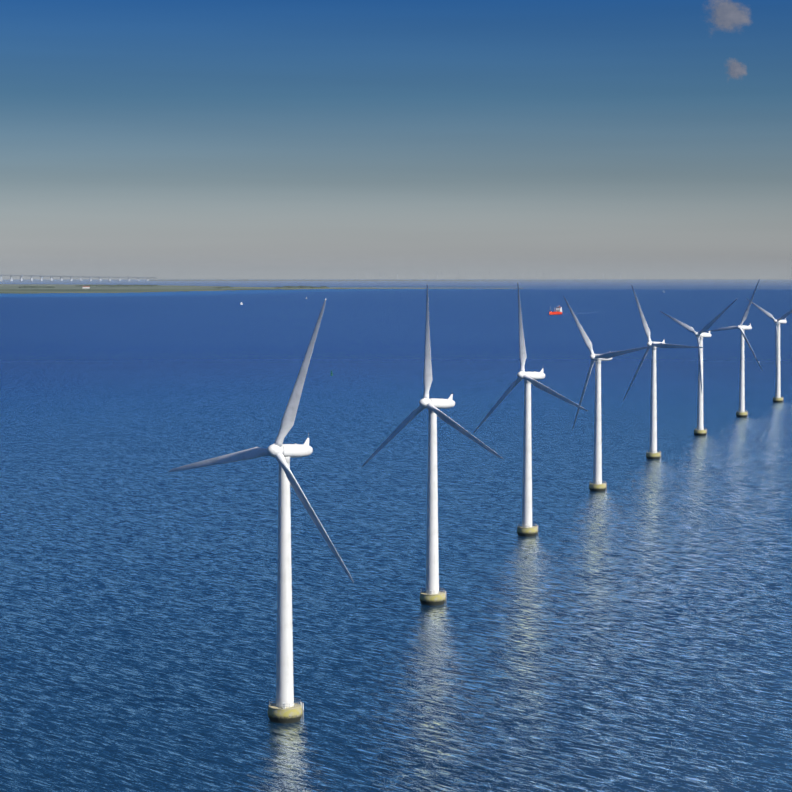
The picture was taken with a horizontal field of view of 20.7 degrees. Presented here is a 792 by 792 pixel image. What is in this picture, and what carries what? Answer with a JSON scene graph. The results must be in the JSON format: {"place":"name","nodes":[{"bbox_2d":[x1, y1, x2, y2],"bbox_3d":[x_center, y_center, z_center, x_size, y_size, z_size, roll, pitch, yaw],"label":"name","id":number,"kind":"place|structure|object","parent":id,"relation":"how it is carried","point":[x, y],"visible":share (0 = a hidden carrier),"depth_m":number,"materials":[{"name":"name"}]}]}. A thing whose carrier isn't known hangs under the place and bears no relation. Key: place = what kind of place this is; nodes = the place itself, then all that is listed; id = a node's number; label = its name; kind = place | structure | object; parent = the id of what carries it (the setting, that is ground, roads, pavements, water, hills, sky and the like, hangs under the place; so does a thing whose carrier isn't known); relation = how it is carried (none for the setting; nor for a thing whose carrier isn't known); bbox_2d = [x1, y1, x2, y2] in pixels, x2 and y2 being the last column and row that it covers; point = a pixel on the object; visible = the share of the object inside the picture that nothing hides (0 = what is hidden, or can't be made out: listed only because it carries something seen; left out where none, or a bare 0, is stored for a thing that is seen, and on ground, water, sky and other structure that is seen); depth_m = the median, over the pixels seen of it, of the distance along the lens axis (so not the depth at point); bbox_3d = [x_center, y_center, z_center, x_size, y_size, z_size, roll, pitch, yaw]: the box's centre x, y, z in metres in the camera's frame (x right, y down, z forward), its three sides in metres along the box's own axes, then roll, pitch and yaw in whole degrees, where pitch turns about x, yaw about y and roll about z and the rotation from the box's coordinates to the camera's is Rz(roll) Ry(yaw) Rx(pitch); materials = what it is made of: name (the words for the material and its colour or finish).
{"place":"outdoors","nodes":[
{"label":"outdoors","id":0,"kind":"place"},
{"bbox_2d":[0,284,523,293],"bbox_3d":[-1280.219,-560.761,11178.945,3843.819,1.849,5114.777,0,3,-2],"label":"land","id":1,"kind":"structure","parent":0,"point":[15,289],"depth_m":10594.85,"materials":[{"name":"grey"}]},
{"bbox_2d":[18,284,326,287],"bbox_3d":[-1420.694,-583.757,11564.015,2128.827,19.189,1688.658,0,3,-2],"label":"saltholm bushes","id":2,"kind":"object","parent":1,"relation":"on","point":[158,285],"depth_m":11058.12,"materials":[{"name":"green plant"}]},
{"bbox_2d":[0,288,564,296],"bbox_3d":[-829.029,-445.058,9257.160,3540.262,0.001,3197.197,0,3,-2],"label":"shallow water","id":3,"kind":"structure","parent":0,"point":[164,293],"depth_m":9073.69,"materials":[{"name":"liquid"}]},
{"bbox_2d":[150,280,515,280],"bbox_3d":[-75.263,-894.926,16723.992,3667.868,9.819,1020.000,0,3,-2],"label":"peberholm island terrain","id":4,"kind":"structure","parent":0,"point":[336,280],"depth_m":16594.80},
{"bbox_2d":[0,279,791,791],"bbox_3d":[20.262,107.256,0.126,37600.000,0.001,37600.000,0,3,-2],"label":"sea","id":5,"kind":"structure","parent":0,"point":[628,629],"depth_m":833.01,"materials":[{"name":"liquid"}]},
{"bbox_2d":[0,274,156,280],"bbox_3d":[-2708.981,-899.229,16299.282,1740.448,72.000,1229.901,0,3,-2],"label":"bridge","id":6,"kind":"structure","parent":5,"relation":"on","point":[91,277],"depth_m":16477.08,"materials":[{"name":"grey concrete"}]},
{"bbox_2d":[168,298,353,723],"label":"wind turbine","id":7,"kind":"object","parent":5,"relation":"on","point":[284,708],"visible":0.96,"depth_m":508.24,"materials":[{"name":"white paint"}]},
{"bbox_2d":[362,285,502,605],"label":"wind turbine","id":8,"kind":"object","parent":5,"relation":"on","point":[432,595],"visible":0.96,"depth_m":685.11,"materials":[{"name":"white paint"}]},
{"bbox_2d":[473,282,586,536],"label":"wind turbine","id":9,"kind":"object","parent":5,"relation":"on","point":[526,529],"visible":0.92,"depth_m":860.60,"materials":[{"name":"white paint"}]},
{"bbox_2d":[549,306,561,314],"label":"ship","id":10,"kind":"object","parent":5,"relation":"on","point":[558,310],"visible":0.81,"depth_m":4869.44,"materials":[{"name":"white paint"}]},
{"bbox_2d":[563,296,654,491],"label":"wind turbine","id":11,"kind":"object","parent":5,"relation":"on","point":[597,485],"visible":0.98,"depth_m":1032.80,"materials":[{"name":"white paint"}]},
{"bbox_2d":[623,285,703,459],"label":"wind turbine","id":12,"kind":"object","parent":5,"relation":"on","point":[653,453],"visible":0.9,"depth_m":1205.42,"materials":[{"name":"white paint"}]},
{"bbox_2d":[660,299,736,435],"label":"wind turbine","id":13,"kind":"object","parent":5,"relation":"on","point":[699,430],"visible":0.96,"depth_m":1374.99,"materials":[{"name":"white paint"}]},
{"bbox_2d":[703,279,762,416],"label":"wind turbine","id":14,"kind":"object","parent":5,"relation":"on","point":[741,412],"visible":0.96,"depth_m":1543.38,"materials":[{"name":"white paint"}]},
{"bbox_2d":[746,298,791,401],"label":"wind turbine","id":15,"kind":"object","parent":5,"relation":"on","point":[777,396],"visible":0.96,"depth_m":1711.81,"materials":[{"name":"white paint"}]},
{"bbox_2d":[0,253,791,285],"bbox_3d":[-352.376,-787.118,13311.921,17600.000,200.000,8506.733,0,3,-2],"label":"aerial haze veils","id":16,"kind":"object","parent":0,"point":[404,279],"visible":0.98,"depth_m":14135.31,"materials":[{"name":"grey"}]},
{"bbox_2d":[0,0,791,279],"label":"sky","id":17,"kind":"structure","parent":0,"point":[306,131],"materials":[{"name":"blue"}]},
{"bbox_2d":[710,0,749,29],"bbox_3d":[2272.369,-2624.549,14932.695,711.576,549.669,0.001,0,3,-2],"label":"cloud","id":18,"kind":"structure","parent":0,"point":[728,14],"depth_m":14933.30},
{"bbox_2d":[728,59,746,77],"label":"cloud","id":19,"kind":"structure","parent":0,"point":[737,69],"depth_m":14956.98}
]}

